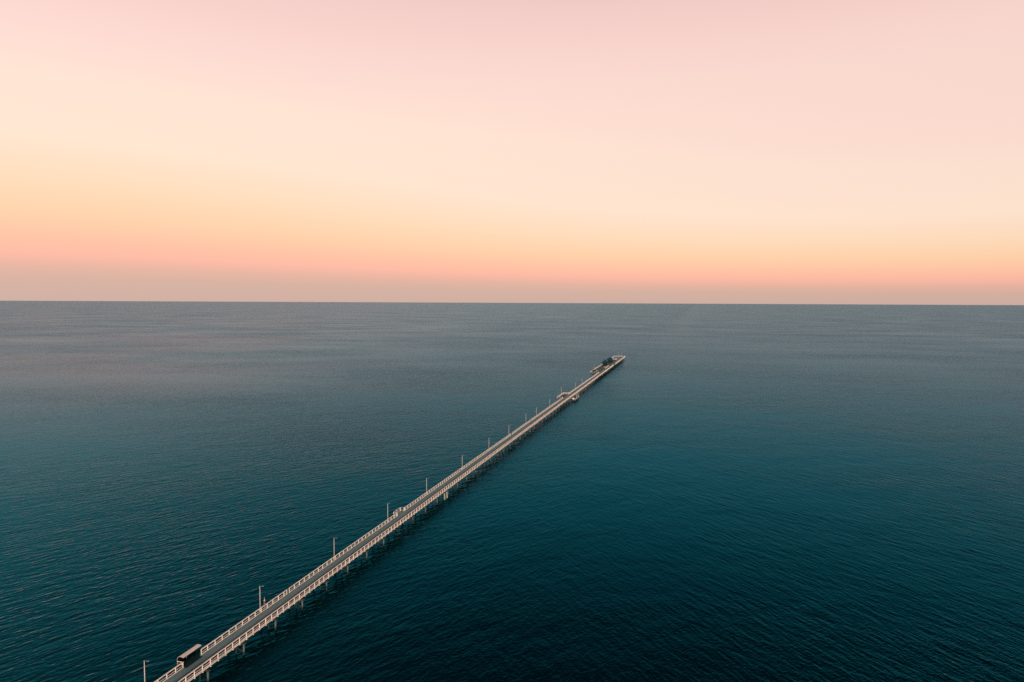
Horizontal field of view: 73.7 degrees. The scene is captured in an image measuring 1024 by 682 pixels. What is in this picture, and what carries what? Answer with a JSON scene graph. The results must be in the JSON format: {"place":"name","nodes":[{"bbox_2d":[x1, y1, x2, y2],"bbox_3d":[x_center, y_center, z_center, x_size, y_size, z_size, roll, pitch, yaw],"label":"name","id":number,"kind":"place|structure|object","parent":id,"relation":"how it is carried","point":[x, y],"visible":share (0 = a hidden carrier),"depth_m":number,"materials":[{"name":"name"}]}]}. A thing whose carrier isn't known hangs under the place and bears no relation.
{"place":"outdoors","nodes":[
{"label":"outdoors","id":0,"kind":"place"},
{"bbox_2d":[0,301,1023,681],"bbox_3d":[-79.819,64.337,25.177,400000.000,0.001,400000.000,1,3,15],"label":"sea","id":1,"kind":"structure","parent":0,"point":[756,493],"depth_m":239.85,"materials":[{"name":"liquid"}]},
{"bbox_2d":[154,356,624,681],"bbox_3d":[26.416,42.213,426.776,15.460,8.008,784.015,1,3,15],"label":"pier","id":2,"kind":"structure","parent":1,"relation":"in","point":[213,654],"depth_m":164.24,"materials":[{"name":"grey concrete"}]},
{"bbox_2d":[177,644,202,667],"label":"shelter","id":3,"kind":"object","parent":2,"relation":"on","point":[189,653],"visible":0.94,"depth_m":119.77,"materials":[{"name":"grey metal"}]},
{"bbox_2d":[0,0,1023,304],"label":"sky","id":4,"kind":"structure","parent":0,"point":[440,151],"materials":[{"name":"pink"}]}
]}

